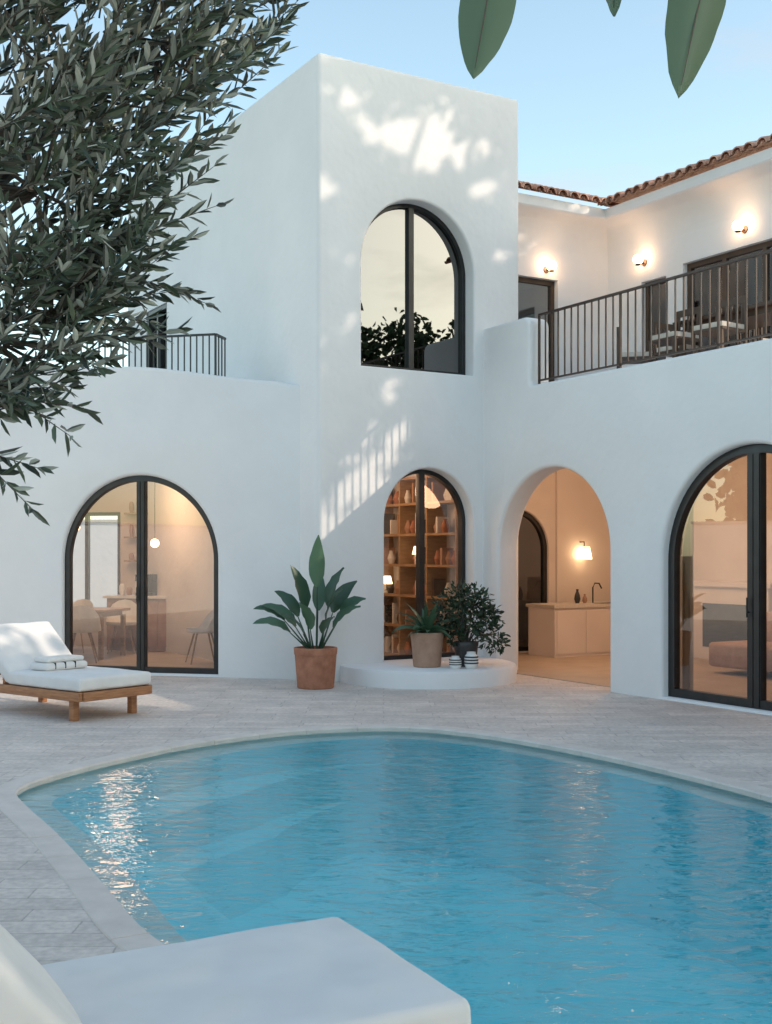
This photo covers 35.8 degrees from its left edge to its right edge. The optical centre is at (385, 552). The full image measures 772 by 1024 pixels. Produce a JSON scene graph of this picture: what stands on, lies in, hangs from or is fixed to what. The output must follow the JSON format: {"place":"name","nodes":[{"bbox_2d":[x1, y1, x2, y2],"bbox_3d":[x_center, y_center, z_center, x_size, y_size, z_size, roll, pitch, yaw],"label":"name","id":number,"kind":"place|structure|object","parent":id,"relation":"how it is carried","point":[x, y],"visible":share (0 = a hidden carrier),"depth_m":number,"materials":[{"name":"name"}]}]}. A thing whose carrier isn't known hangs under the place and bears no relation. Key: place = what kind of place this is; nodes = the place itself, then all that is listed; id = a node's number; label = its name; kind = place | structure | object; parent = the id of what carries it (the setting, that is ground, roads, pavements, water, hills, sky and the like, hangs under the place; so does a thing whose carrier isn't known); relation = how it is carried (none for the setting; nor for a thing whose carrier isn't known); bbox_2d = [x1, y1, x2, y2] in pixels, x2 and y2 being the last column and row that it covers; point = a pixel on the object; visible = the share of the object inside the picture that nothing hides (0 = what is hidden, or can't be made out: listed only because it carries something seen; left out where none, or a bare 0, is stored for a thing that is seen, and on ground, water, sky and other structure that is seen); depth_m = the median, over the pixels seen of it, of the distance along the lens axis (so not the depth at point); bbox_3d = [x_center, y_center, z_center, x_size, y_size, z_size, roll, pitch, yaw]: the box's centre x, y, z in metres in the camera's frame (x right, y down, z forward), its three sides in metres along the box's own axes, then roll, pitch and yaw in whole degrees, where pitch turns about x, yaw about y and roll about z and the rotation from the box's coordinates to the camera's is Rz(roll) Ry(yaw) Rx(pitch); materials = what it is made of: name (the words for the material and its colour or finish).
{"place":"outdoors","nodes":[
{"label":"outdoors","id":0,"kind":"place"},
{"bbox_2d":[0,646,771,964],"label":"paving","id":1,"kind":"structure","parent":0,"point":[45,918],"depth_m":11.15,"materials":[{"name":"stone"}]},
{"bbox_2d":[0,621,151,721],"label":"sun lounger","id":2,"kind":"object","parent":1,"relation":"on","point":[23,646],"visible":0.91,"depth_m":11.80,"materials":[{"name":"white fabric"}]},
{"bbox_2d":[30,654,86,670],"bbox_3d":[-3.295,1.104,12.040,0.312,0.128,0.510,0,0,38],"label":"folded towel","id":3,"kind":"object","parent":2,"relation":"on","point":[57,662],"visible":1,"depth_m":11.91,"materials":[{"name":"white fabric"}]},
{"bbox_2d":[73,522,116,606],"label":"wall","id":4,"kind":"structure","parent":1,"relation":"on","point":[103,558],"depth_m":27.00,"materials":[{"name":"white paint"}]},
{"bbox_2d":[82,519,116,521],"bbox_3d":[-0.500,-0.731,27.125,25.080,0.059,0.330,0,0,0],"label":"cap","id":5,"kind":"object","parent":4,"relation":"on","point":[103,520],"depth_m":26.96,"materials":[{"name":"stone"}]},
{"bbox_2d":[103,594,166,650],"bbox_3d":[-3.836,1.143,19.697,1.450,0.887,0.730,0,0,13],"label":"kitchen counter","id":6,"kind":"object","parent":1,"relation":"on","point":[156,623],"visible":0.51,"depth_m":19.35,"materials":[{"name":"brown wood"}]},
{"bbox_2d":[135,574,156,595],"bbox_3d":[-3.924,0.524,19.651,0.300,0.348,0.300,0,0,13],"label":"coffee machine","id":7,"kind":"object","parent":6,"relation":"on","point":[152,584],"visible":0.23,"depth_m":19.64,"materials":[{"name":"silver metal"}]},
{"bbox_2d":[0,0,309,525],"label":"olive tree","id":8,"kind":"object","parent":1,"relation":"on","point":[66,101],"visible":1,"depth_m":3.41,"materials":[{"name":"green plant"}]},
{"bbox_2d":[0,917,470,1023],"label":"sun lounger","id":9,"kind":"object","parent":1,"relation":"on","point":[333,970],"visible":1,"depth_m":3.12,"materials":[{"name":"white fabric"}]},
{"bbox_2d":[253,535,365,689],"bbox_3d":[-0.910,0.692,14.152,1.339,1.816,0.824,0,0,0],"label":"potted bird of paradise","id":10,"kind":"object","parent":1,"relation":"on","point":[315,667],"visible":1,"depth_m":14.12,"materials":[{"name":"plant"}]},
{"bbox_2d":[0,53,771,715],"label":"mediterranean villa","id":11,"kind":"object","parent":1,"relation":"on","point":[370,255],"visible":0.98,"depth_m":15.54,"materials":[{"name":"white paint"}]},
{"bbox_2d":[73,599,94,652],"bbox_3d":[-4.961,1.169,19.188,0.517,0.843,0.529,0,0,0],"label":"dining chair","id":12,"kind":"object","parent":11,"relation":"on","point":[85,602],"visible":0.08,"depth_m":19.43,"materials":[{"name":"beige fabric"}]},
{"bbox_2d":[73,605,100,662],"bbox_3d":[-4.411,1.169,17.360,0.517,0.843,0.529,0,0,0],"label":"dining chair","id":13,"kind":"object","parent":11,"relation":"on","point":[86,619],"visible":0.81,"depth_m":17.15,"materials":[{"name":"beige fabric"}]},
{"bbox_2d":[85,512,119,599],"bbox_3d":[-5.172,0.150,20.675,1.300,1.700,0.080,0,0,13],"label":"back window frame","id":14,"kind":"structure","parent":11,"relation":"in","point":[87,518],"depth_m":20.63,"materials":[{"name":"black metal"}]},
{"bbox_2d":[90,607,130,659],"bbox_3d":[-5.048,1.218,18.375,2.000,0.737,0.900,0,0,13],"label":"dining table","id":15,"kind":"object","parent":11,"relation":"on","point":[102,612],"visible":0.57,"depth_m":18.22,"materials":[{"name":"brown wood"}]},
{"bbox_2d":[106,599,136,653],"bbox_3d":[-4.182,1.169,19.007,0.523,0.843,0.528,0,0,0],"label":"dining chair","id":16,"kind":"object","parent":11,"relation":"on","point":[131,617],"visible":0.72,"depth_m":19.19,"materials":[{"name":"beige fabric"}]},
{"bbox_2d":[119,502,136,594],"bbox_3d":[-3.888,-0.090,20.022,1.100,1.576,0.541,0,0,13],"label":"kitchen shelf","id":17,"kind":"object","parent":11,"relation":"attached to","point":[129,590],"visible":0.22,"depth_m":20.13,"materials":[{"name":"beige ceramic"}]},
{"bbox_2d":[150,482,158,547],"bbox_3d":[-3.556,-0.810,18.382,0.140,1.460,0.140,0,0,0],"label":"pendant lamp","id":18,"kind":"object","parent":11,"relation":"hanging from","point":[154,542],"visible":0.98,"depth_m":18.36,"materials":[{"name":"white glass"}]},
{"bbox_2d":[147,303,166,368],"bbox_3d":[-3.712,-2.975,19.738,0.130,2.150,1.000,0,0,-31],"label":"balcony door","id":19,"kind":"structure","parent":11,"relation":"in","point":[160,319],"depth_m":19.75,"materials":[{"name":"black metal"}]},
{"bbox_2d":[185,609,213,664],"bbox_3d":[-2.631,1.169,17.249,0.525,0.843,0.520,0,0,-28],"label":"dining chair","id":20,"kind":"object","parent":11,"relation":"on","point":[207,625],"visible":0.79,"depth_m":17.30,"materials":[{"name":"beige fabric"}]},
{"bbox_2d":[361,209,459,372],"bbox_3d":[0.306,-3.460,15.665,1.690,2.180,0.001,0,0,-31],"label":"upper window glass","id":21,"kind":"structure","parent":11,"relation":"in","point":[384,246],"depth_m":15.64,"materials":[{"name":"clear glass"}]},
{"bbox_2d":[361,204,464,374],"bbox_3d":[0.306,-3.460,15.665,1.730,2.220,0.100,0,0,-31],"label":"upper window frame","id":22,"kind":"structure","parent":11,"relation":"in","point":[410,208],"depth_m":15.64,"materials":[{"name":"black metal"}]},
{"bbox_2d":[384,475,457,654],"bbox_3d":[0.342,0.225,17.855,0.338,2.690,3.035,0,0,-31],"label":"bookshelf","id":23,"kind":"object","parent":11,"relation":"on","point":[440,557],"visible":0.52,"depth_m":17.76,"materials":[{"name":"brown wood"}]},
{"bbox_2d":[384,576,392,589],"bbox_3d":[0.012,0.460,18.220,0.180,0.220,0.180,0,0,0],"label":"table lamp","id":24,"kind":"object","parent":23,"relation":"on","point":[387,579],"visible":0.85,"depth_m":18.16,"materials":[{"name":"white fabric"}]},
{"bbox_2d":[392,601,457,667],"bbox_3d":[0.513,0.978,14.534,0.903,0.810,0.823,0,0,0],"label":"potted plant","id":25,"kind":"object","parent":11,"relation":"on","point":[426,643],"visible":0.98,"depth_m":14.41,"materials":[{"name":"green plant"}]},
{"bbox_2d":[449,656,461,668],"bbox_3d":[0.830,1.308,14.300,0.152,0.150,0.152,0,0,0],"label":"ceramic jar","id":26,"kind":"object","parent":11,"relation":"on","point":[455,662],"visible":1,"depth_m":14.24,"materials":[{"name":"white ceramic"}]},
{"bbox_2d":[429,579,510,666],"bbox_3d":[1.016,0.843,14.628,1.030,1.080,0.730,0,0,0],"label":"potted bush","id":27,"kind":"object","parent":11,"relation":"on","point":[464,646],"visible":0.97,"depth_m":14.55,"materials":[{"name":"green plant"}]},
{"bbox_2d":[464,651,477,668],"bbox_3d":[1.020,1.283,14.300,0.172,0.200,0.172,0,0,0],"label":"ceramic jar","id":28,"kind":"object","parent":11,"relation":"on","point":[470,659],"visible":1,"depth_m":14.24,"materials":[{"name":"white ceramic"}]},
{"bbox_2d":[543,261,556,272],"bbox_3d":[2.360,-4.114,17.172,0.144,0.157,0.212,0,0,-31],"label":"wall sconce","id":29,"kind":"object","parent":11,"relation":"attached to","point":[551,266],"depth_m":17.11,"materials":[{"name":"white glass"}]},
{"bbox_2d":[576,541,591,558],"bbox_3d":[3.229,-0.045,19.476,0.260,0.290,0.273,0,0,0],"label":"wall lamp","id":30,"kind":"object","parent":11,"relation":"attached to","point":[584,552],"visible":1,"depth_m":19.38,"materials":[{"name":"white"}]},
{"bbox_2d":[617,327,648,368],"bbox_3d":[3.243,-2.491,15.603,0.450,0.860,0.440,0,0,12],"label":"terrace chair","id":31,"kind":"object","parent":11,"relation":"on","point":[632,356],"visible":0.59,"depth_m":15.44,"materials":[{"name":"fabric"}]},
{"bbox_2d":[633,254,646,265],"bbox_3d":[3.635,-4.194,17.119,0.212,0.157,0.144,0,0,-31],"label":"wall sconce","id":32,"kind":"object","parent":11,"relation":"attached to","point":[638,260],"depth_m":17.07,"materials":[{"name":"white glass"}]},
{"bbox_2d":[518,240,771,381],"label":"terrace doors","id":33,"kind":"structure","parent":11,"relation":"in","point":[764,246],"depth_m":16.18,"materials":[{"name":"brown glass"}]},
{"bbox_2d":[648,306,701,361],"bbox_3d":[3.440,-2.491,14.206,0.450,0.860,0.440,0,0,-31],"label":"terrace chair","id":34,"kind":"object","parent":11,"relation":"on","point":[679,333],"visible":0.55,"depth_m":14.19,"materials":[{"name":"wood"}]},
{"bbox_2d":[654,322,703,360],"bbox_3d":[3.688,-2.491,15.054,0.440,0.860,0.450,0,0,-32],"label":"terrace chair","id":35,"kind":"object","parent":11,"relation":"on","point":[663,328],"visible":0.27,"depth_m":15.11,"materials":[{"name":"wood"}]},
{"bbox_2d":[682,506,693,689],"bbox_3d":[3.302,0.135,13.544,0.080,2.870,0.500,0,0,-31],"label":"curtain","id":36,"kind":"object","parent":11,"relation":"hanging from","point":[688,616],"visible":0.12,"depth_m":13.38,"materials":[{"name":"fabric"}]},
{"bbox_2d":[692,296,746,353],"bbox_3d":[3.796,-2.491,13.603,0.450,0.860,0.440,0,0,-36],"label":"terrace chair","id":37,"kind":"object","parent":11,"relation":"on","point":[723,324],"visible":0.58,"depth_m":13.59,"materials":[{"name":"wood"}]},
{"bbox_2d":[673,300,771,355],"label":"terrace table","id":38,"kind":"object","parent":11,"relation":"on","point":[751,315],"visible":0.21,"depth_m":13.85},
{"bbox_2d":[694,581,771,658],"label":"fireplace","id":39,"kind":"object","parent":11,"relation":"on","point":[719,611],"visible":0.56,"depth_m":17.67,"materials":[{"name":"paint"}]},
{"bbox_2d":[732,220,747,232],"bbox_3d":[4.590,-4.234,15.500,0.212,0.157,0.144,0,0,-31],"label":"wall sconce","id":40,"kind":"object","parent":11,"relation":"attached to","point":[738,226],"depth_m":15.45,"materials":[{"name":"white glass"}]},
{"bbox_2d":[709,612,771,672],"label":"sofa","id":41,"kind":"object","parent":11,"relation":"on","point":[729,654],"visible":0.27,"depth_m":15.56,"materials":[{"name":"beige fabric"}]},
{"bbox_2d":[735,327,766,344],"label":"terrace chair","id":42,"kind":"object","parent":11,"relation":"on","point":[759,331],"visible":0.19,"depth_m":14.49,"materials":[{"name":"wood"}]},
{"bbox_2d":[0,724,771,1023],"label":"swimming pool","id":43,"kind":"structure","parent":1,"relation":"in","point":[536,968],"depth_m":8.73,"materials":[{"name":"liquid"}]},
{"bbox_2d":[20,732,771,1016],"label":"water","id":44,"kind":"structure","parent":43,"relation":"in","point":[356,774],"depth_m":8.17,"materials":[{"name":"blue liquid"}]},
{"bbox_2d":[458,0,725,98],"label":"citrus tree","id":45,"kind":"object","parent":1,"relation":"on","point":[691,27],"visible":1,"depth_m":1.30,"materials":[{"name":"green plant"}]},
{"bbox_2d":[0,0,771,518],"label":"sky","id":46,"kind":"structure","parent":0,"point":[601,113],"materials":[{"name":"blue"}]},
{"bbox_2d":[526,583,610,657],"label":"kitchen island","id":47,"kind":"structure","parent":0,"point":[566,629],"depth_m":18.37,"materials":[{"name":"paint"}]},
{"bbox_2d":[574,589,579,602],"bbox_3d":[3.005,0.679,18.768,0.100,0.220,0.100,0,0,0],"label":"vase","id":48,"kind":"object","parent":47,"relation":"on","point":[577,597],"visible":1,"depth_m":18.74,"materials":[{"name":"ceramic"}]},
{"bbox_2d":[582,594,586,602],"bbox_3d":[3.134,0.719,18.844,0.080,0.140,0.080,0,0,0],"label":"vase","id":49,"kind":"object","parent":47,"relation":"on","point":[584,599],"visible":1,"depth_m":18.82,"materials":[{"name":"beige ceramic"}]}
]}

